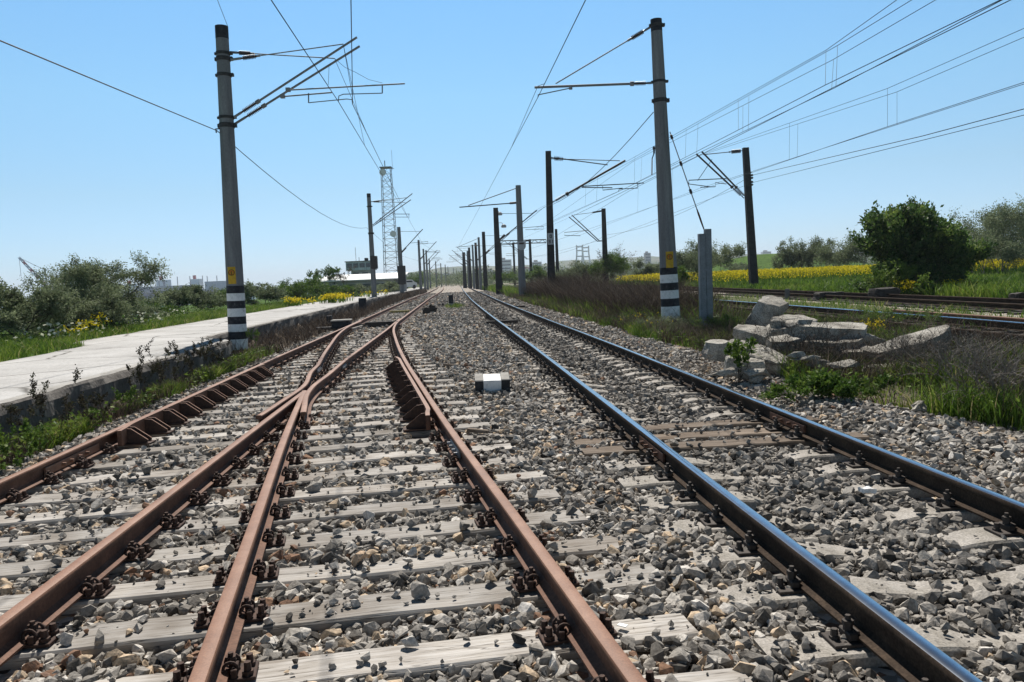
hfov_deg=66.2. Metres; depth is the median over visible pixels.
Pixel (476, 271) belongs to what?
catenary mast
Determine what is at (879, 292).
timber block
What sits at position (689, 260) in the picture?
field tree
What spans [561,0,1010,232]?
overhead wire
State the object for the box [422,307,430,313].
dark stone
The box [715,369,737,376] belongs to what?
concrete fragment
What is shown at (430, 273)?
catenary mast
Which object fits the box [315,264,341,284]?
young tree
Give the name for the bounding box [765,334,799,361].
concrete chunk
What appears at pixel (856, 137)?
overhead wire
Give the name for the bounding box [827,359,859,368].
concrete fragment
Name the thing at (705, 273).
anchor post
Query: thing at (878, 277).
bush
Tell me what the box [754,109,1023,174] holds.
overhead wire
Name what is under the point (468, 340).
ballast
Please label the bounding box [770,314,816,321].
concrete chunk
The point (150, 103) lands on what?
overhead wire
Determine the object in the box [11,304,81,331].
roadside bush
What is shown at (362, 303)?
stub post
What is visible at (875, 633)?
railway track
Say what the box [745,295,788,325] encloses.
concrete chunk
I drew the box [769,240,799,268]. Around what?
field tree
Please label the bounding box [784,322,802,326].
concrete fragment
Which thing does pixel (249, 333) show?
weed stalk
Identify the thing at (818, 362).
concrete fragment
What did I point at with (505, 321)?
plank
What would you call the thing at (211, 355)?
weed stalk
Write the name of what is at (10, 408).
weed stalk
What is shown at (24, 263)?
harbour crane
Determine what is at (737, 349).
dock weed
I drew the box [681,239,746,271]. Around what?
field tree
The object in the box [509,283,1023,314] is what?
railway track
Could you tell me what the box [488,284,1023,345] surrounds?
railway track
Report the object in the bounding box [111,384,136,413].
weed stalk
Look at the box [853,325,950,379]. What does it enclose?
dead shrub
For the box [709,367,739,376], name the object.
concrete fragment
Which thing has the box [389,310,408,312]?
plank
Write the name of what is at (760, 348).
concrete chunk
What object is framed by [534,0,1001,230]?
overhead wire
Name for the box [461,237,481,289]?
catenary mast
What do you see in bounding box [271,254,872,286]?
hills
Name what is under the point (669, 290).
catenary mast
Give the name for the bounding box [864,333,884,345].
concrete chunk
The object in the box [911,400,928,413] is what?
loose rock
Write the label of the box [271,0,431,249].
overhead wire
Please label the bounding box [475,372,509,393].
fouling marker
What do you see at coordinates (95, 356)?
platform
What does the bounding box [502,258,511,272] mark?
apartment block
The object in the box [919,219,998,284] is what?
dark bush tree
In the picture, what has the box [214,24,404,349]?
catenary mast
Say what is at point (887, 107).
dropper wire
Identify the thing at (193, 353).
weed stalk
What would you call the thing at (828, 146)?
overhead wire
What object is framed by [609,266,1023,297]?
meadow
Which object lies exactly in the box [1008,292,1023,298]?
timber block
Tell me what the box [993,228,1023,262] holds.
field tree
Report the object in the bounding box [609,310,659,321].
herb clump
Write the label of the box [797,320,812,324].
concrete fragment
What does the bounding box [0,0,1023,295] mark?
sky
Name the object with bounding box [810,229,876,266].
field tree
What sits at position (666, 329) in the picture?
herb clump
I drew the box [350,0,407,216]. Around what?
overhead wire
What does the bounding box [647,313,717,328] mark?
herb clump
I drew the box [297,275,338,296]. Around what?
roadside bush
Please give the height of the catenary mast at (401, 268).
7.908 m
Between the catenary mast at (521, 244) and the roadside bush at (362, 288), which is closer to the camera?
the catenary mast at (521, 244)
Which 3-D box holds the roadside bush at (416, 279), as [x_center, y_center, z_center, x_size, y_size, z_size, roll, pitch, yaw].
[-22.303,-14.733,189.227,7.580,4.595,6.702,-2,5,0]
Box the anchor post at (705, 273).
[697,229,712,330]
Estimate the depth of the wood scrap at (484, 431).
7.90 m
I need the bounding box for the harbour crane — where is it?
[18,257,51,287]
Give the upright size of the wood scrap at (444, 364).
0.066 m
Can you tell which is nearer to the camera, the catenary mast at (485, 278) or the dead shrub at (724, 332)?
the dead shrub at (724, 332)
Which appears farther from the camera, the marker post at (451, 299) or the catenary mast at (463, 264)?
the catenary mast at (463, 264)
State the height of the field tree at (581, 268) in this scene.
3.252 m
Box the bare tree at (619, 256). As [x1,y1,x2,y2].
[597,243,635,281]
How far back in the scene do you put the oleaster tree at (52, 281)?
28.18 m
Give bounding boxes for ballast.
[0,290,1023,681]
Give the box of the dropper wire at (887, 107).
[887,89,887,125]
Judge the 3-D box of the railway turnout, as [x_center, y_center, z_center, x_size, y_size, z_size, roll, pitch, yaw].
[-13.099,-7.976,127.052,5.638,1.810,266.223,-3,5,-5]
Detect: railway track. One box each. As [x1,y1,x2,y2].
[461,286,1023,681]
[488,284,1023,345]
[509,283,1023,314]
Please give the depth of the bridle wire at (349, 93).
21.02 m
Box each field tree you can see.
[517,264,546,281]
[557,260,593,278]
[586,249,634,280]
[628,256,659,274]
[676,249,697,278]
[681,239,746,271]
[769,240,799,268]
[778,235,818,267]
[800,234,843,267]
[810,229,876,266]
[943,194,1023,273]
[963,220,1023,274]
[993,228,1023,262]
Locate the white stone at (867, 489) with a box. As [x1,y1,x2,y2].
[858,486,876,493]
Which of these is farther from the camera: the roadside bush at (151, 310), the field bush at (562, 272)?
the field bush at (562, 272)
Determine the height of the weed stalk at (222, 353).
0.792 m
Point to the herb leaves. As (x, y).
(3, 465)
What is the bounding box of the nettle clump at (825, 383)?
[758,367,900,404]
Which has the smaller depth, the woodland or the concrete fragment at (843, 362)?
the concrete fragment at (843, 362)
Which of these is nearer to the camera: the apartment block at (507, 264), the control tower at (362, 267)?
the control tower at (362, 267)
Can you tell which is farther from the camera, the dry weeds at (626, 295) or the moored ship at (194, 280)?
the moored ship at (194, 280)
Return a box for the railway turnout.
[0,286,751,681]
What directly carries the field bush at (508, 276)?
on the ground at (826, 618)
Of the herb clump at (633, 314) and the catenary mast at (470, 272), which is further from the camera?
the catenary mast at (470, 272)
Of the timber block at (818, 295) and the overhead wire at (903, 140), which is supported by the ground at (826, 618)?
the timber block at (818, 295)
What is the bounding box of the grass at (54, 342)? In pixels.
[0,284,1023,453]
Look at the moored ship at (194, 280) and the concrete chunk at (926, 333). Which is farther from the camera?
the moored ship at (194, 280)
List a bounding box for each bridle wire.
[336,62,364,127]
[344,49,364,144]
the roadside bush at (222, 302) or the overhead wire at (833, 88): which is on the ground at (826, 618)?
the roadside bush at (222, 302)
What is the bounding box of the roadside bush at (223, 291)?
[214,287,261,300]
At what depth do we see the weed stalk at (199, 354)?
13.51 m
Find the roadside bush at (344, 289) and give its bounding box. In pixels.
[326,283,362,296]
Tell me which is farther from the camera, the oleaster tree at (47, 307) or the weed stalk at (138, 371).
the oleaster tree at (47, 307)
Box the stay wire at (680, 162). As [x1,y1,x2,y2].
[670,132,703,228]
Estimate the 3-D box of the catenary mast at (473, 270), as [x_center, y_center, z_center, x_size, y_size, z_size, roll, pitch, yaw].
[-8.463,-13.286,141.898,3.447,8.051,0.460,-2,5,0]
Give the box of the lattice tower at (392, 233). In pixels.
[379,150,398,272]
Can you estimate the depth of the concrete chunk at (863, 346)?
11.61 m
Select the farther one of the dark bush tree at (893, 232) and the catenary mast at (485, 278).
the catenary mast at (485, 278)
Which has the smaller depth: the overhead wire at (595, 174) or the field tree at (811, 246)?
the overhead wire at (595, 174)
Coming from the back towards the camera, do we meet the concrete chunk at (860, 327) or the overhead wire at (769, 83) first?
the overhead wire at (769, 83)
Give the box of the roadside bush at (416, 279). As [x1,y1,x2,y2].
[406,271,434,287]
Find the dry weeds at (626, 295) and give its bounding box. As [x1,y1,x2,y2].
[0,266,1023,469]
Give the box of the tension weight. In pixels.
[651,146,654,174]
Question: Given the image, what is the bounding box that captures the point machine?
[316,319,364,329]
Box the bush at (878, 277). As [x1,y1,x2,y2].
[858,259,933,294]
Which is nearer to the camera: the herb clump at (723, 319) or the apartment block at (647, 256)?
the herb clump at (723, 319)
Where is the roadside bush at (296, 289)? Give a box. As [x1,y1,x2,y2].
[276,278,320,300]
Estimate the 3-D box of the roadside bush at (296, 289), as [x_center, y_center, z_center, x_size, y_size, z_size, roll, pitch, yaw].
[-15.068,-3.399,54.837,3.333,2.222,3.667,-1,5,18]
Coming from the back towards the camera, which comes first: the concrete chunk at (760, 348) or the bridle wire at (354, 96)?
the bridle wire at (354, 96)
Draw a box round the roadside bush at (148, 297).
[116,295,159,306]
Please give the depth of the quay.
869.97 m
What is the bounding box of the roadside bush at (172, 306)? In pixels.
[139,301,185,315]
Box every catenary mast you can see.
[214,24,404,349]
[367,193,411,296]
[397,227,427,292]
[417,240,438,289]
[422,249,439,288]
[425,250,441,289]
[428,258,440,287]
[449,247,471,288]
[451,252,466,287]
[455,251,468,287]
[456,245,475,288]
[459,185,525,295]
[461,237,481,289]
[474,243,493,288]
[482,232,511,289]
[493,208,540,293]
[506,239,531,279]
[534,18,679,320]
[545,151,643,283]
[555,229,558,271]
[564,208,608,284]
[688,147,758,285]
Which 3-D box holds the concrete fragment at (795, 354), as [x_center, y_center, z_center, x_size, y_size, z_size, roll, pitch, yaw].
[3.752,0.177,10.364,0.255,0.082,0.088,-4,5,-15]
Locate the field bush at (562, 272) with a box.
[555,269,575,279]
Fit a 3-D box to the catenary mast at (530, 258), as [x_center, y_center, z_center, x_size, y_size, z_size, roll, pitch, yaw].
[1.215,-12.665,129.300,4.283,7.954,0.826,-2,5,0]
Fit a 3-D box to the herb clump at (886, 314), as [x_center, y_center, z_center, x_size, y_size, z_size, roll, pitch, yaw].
[6.968,-0.441,15.084,2.144,0.617,2.023,-2,5,0]
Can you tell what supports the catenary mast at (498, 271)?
on the ground at (826, 618)
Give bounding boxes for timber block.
[813,292,844,299]
[868,287,900,296]
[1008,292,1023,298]
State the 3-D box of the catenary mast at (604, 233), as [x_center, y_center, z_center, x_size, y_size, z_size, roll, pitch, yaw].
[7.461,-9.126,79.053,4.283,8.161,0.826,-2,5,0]
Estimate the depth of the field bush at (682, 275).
43.91 m
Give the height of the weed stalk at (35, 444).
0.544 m
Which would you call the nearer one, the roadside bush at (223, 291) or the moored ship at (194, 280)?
the roadside bush at (223, 291)
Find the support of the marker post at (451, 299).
on the ground at (826, 618)
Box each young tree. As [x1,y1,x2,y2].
[306,270,322,279]
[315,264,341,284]
[325,264,356,281]
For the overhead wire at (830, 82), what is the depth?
17.57 m
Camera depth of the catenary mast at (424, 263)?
152.30 m
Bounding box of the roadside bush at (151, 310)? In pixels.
[123,304,171,320]
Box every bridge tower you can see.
[575,245,584,264]
[581,246,590,265]
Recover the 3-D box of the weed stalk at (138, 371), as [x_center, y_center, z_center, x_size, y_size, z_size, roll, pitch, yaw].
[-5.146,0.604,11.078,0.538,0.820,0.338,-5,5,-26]
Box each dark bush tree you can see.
[846,195,958,266]
[848,254,967,292]
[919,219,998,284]
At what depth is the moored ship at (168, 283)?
990.57 m
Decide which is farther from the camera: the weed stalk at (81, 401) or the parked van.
the parked van
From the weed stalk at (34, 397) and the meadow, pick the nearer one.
the weed stalk at (34, 397)
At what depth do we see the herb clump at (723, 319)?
17.40 m
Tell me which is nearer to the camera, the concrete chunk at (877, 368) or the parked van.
the concrete chunk at (877, 368)
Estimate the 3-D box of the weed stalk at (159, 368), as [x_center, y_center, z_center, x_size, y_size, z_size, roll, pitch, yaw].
[-5.140,0.452,11.455,0.531,1.012,0.537,-2,5,0]
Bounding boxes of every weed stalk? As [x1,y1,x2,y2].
[0,422,45,470]
[1,394,46,460]
[20,417,49,464]
[27,364,82,448]
[77,391,109,433]
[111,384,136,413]
[126,355,162,407]
[135,337,182,402]
[148,348,184,397]
[164,340,201,386]
[183,341,210,386]
[196,337,218,367]
[212,337,234,365]
[245,328,259,346]
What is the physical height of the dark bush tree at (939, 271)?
1.824 m
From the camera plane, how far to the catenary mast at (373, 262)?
61.38 m
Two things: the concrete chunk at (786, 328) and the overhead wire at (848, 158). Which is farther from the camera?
the overhead wire at (848, 158)
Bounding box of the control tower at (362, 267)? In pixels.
[344,248,376,273]
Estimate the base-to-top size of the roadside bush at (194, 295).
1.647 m
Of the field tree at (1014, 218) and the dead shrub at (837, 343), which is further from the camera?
the field tree at (1014, 218)
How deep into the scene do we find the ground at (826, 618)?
5.26 m
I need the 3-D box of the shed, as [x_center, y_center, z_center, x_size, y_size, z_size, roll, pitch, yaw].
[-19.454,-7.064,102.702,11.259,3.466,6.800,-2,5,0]
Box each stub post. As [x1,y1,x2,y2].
[326,315,331,325]
[358,298,366,309]
[785,289,789,299]
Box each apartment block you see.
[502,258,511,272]
[532,260,541,268]
[644,251,650,267]
[761,250,770,253]
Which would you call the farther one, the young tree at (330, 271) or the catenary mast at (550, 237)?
the young tree at (330, 271)
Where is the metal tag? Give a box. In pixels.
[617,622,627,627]
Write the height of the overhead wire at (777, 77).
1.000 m
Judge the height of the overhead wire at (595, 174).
1.209 m
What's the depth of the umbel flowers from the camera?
19.64 m
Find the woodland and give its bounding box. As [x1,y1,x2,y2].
[255,243,1023,298]
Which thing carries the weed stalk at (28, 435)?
on the ground at (826, 618)
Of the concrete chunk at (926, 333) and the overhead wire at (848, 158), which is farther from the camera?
the overhead wire at (848, 158)
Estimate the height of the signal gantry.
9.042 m
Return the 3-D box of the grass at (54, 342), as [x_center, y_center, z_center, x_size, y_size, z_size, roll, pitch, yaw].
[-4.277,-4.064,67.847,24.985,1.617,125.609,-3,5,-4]
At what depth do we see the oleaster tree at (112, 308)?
22.61 m
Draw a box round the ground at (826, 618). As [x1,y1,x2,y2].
[0,254,1021,681]
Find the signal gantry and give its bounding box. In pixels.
[500,239,545,285]
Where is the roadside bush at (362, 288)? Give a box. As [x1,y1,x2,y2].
[350,283,387,295]
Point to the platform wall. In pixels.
(103, 383)
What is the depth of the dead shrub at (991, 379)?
8.12 m
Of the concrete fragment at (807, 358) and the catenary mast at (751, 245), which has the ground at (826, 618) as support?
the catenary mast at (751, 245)
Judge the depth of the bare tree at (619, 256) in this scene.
81.03 m
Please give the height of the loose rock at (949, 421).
0.182 m
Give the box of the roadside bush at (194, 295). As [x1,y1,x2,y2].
[145,282,226,312]
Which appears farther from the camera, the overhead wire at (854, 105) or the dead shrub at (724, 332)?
the overhead wire at (854, 105)
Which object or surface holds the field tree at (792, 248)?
on the ground at (826, 618)
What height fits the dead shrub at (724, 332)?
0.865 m
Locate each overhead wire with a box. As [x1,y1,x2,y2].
[0,40,410,258]
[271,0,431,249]
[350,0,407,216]
[457,0,585,256]
[494,112,653,242]
[510,82,1023,255]
[511,28,1023,243]
[529,0,895,215]
[532,115,1023,257]
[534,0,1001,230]
[537,0,999,227]
[538,0,910,210]
[556,0,934,215]
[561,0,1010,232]
[566,180,743,251]
[578,37,1023,213]
[579,84,1022,235]
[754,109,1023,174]
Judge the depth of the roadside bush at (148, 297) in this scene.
52.33 m
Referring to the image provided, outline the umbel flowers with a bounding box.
[13,308,187,338]
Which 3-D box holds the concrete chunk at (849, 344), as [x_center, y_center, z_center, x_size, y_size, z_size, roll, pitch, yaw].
[4.917,0.117,11.962,0.966,0.365,0.501,-2,5,0]
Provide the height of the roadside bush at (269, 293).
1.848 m
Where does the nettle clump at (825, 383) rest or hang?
on the ground at (826, 618)
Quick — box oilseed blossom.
[60,259,1023,336]
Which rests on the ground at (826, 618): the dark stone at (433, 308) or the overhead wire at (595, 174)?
the dark stone at (433, 308)
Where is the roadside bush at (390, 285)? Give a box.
[376,280,399,292]
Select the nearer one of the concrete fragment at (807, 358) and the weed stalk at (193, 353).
the concrete fragment at (807, 358)
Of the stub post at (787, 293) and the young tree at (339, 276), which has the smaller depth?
the stub post at (787, 293)
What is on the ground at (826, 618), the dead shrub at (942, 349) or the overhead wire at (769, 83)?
the dead shrub at (942, 349)
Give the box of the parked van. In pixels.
[406,280,416,288]
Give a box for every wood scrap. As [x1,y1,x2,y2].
[443,363,458,365]
[467,428,488,433]
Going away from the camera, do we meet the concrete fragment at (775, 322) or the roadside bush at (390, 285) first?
the concrete fragment at (775, 322)
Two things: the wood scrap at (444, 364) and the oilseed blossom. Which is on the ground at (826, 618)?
the oilseed blossom
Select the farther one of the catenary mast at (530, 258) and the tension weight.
the catenary mast at (530, 258)
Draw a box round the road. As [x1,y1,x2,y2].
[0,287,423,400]
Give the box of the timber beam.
[352,321,395,329]
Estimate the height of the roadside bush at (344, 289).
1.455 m
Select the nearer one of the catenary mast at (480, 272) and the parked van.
the catenary mast at (480, 272)
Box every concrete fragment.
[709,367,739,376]
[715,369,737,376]
[743,369,770,378]
[748,376,764,382]
[769,318,785,327]
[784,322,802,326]
[787,351,804,357]
[791,355,820,361]
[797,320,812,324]
[806,359,830,367]
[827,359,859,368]
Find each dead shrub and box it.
[699,318,754,343]
[745,312,847,376]
[804,318,890,376]
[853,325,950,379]
[868,326,1023,405]
[872,305,1022,382]
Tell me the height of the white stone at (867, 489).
0.054 m
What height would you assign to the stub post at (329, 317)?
0.600 m
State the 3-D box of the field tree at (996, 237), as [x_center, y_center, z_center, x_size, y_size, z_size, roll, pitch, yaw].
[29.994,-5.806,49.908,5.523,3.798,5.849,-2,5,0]
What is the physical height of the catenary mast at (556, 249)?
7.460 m
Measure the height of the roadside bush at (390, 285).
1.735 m
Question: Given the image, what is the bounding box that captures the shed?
[319,272,408,293]
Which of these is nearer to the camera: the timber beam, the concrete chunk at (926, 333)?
the concrete chunk at (926, 333)
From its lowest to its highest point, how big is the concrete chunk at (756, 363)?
0.344 m
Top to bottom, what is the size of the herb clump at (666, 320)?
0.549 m
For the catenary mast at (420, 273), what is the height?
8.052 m
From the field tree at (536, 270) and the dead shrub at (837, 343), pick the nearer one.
the dead shrub at (837, 343)
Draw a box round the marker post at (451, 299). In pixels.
[448,295,453,305]
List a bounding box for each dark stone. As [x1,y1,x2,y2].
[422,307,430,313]
[429,305,437,311]
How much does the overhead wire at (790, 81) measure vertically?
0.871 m
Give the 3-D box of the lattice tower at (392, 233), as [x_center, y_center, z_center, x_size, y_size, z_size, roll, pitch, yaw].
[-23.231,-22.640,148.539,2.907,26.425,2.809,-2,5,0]
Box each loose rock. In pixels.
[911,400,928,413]
[936,416,964,428]
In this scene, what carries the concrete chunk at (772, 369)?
on the ballast
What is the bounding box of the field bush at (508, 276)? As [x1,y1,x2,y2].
[490,271,517,284]
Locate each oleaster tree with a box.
[0,272,143,337]
[0,277,77,338]
[17,257,133,297]
[47,250,172,330]
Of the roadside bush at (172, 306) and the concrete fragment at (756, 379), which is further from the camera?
the roadside bush at (172, 306)
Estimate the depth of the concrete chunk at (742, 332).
12.24 m
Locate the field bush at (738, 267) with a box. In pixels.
[722,262,761,270]
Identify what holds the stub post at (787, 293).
on the ground at (826, 618)
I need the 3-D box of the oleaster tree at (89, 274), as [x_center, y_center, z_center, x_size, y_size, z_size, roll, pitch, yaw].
[-12.800,-1.387,25.503,3.498,3.242,3.561,2,6,41]
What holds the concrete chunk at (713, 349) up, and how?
on the ballast
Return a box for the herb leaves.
[0,302,1023,469]
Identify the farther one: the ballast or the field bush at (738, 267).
the field bush at (738, 267)
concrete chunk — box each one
[702,339,728,360]
[724,355,765,379]
[727,339,788,358]
[733,324,779,345]
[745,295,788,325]
[749,352,789,377]
[764,318,803,336]
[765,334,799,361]
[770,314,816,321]
[792,322,867,338]
[799,336,865,358]
[837,344,870,360]
[862,362,913,374]
[863,325,951,361]
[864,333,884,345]
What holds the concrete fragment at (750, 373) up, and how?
on the concrete fragment
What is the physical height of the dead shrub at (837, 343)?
1.001 m
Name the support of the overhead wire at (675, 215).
attached to the catenary mast at (751, 245)
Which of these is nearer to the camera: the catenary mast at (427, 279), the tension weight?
the tension weight
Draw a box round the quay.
[133,281,225,298]
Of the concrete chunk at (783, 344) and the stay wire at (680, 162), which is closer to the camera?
the concrete chunk at (783, 344)
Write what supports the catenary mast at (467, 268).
on the ground at (826, 618)
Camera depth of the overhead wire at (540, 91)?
18.63 m
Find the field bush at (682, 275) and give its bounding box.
[677,265,691,289]
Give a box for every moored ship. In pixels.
[156,276,203,287]
[190,275,216,289]
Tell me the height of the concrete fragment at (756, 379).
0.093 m
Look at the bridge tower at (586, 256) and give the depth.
1302.22 m
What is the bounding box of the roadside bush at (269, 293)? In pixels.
[244,281,288,305]
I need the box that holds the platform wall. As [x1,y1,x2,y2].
[0,287,426,449]
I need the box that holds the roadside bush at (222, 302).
[191,294,226,309]
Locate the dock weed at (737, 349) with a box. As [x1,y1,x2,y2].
[723,336,757,382]
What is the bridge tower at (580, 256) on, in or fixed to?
on the ground at (826, 618)
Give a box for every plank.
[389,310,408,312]
[486,320,517,323]
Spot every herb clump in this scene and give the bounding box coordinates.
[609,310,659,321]
[632,316,672,325]
[633,325,697,334]
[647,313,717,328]
[690,313,745,330]
[838,303,942,327]
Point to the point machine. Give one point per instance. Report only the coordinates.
(339, 323)
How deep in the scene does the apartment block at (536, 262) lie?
939.73 m
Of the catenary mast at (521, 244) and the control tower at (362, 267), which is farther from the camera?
the control tower at (362, 267)
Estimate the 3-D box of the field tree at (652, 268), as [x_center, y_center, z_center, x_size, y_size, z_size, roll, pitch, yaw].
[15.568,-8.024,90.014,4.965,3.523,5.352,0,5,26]
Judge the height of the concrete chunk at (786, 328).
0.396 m
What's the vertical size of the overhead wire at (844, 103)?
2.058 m
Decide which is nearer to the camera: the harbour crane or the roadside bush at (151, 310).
the roadside bush at (151, 310)
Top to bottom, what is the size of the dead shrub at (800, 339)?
1.266 m
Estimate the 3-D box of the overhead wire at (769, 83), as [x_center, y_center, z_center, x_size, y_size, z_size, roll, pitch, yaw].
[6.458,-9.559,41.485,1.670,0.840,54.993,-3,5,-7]
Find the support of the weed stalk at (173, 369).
on the ballast

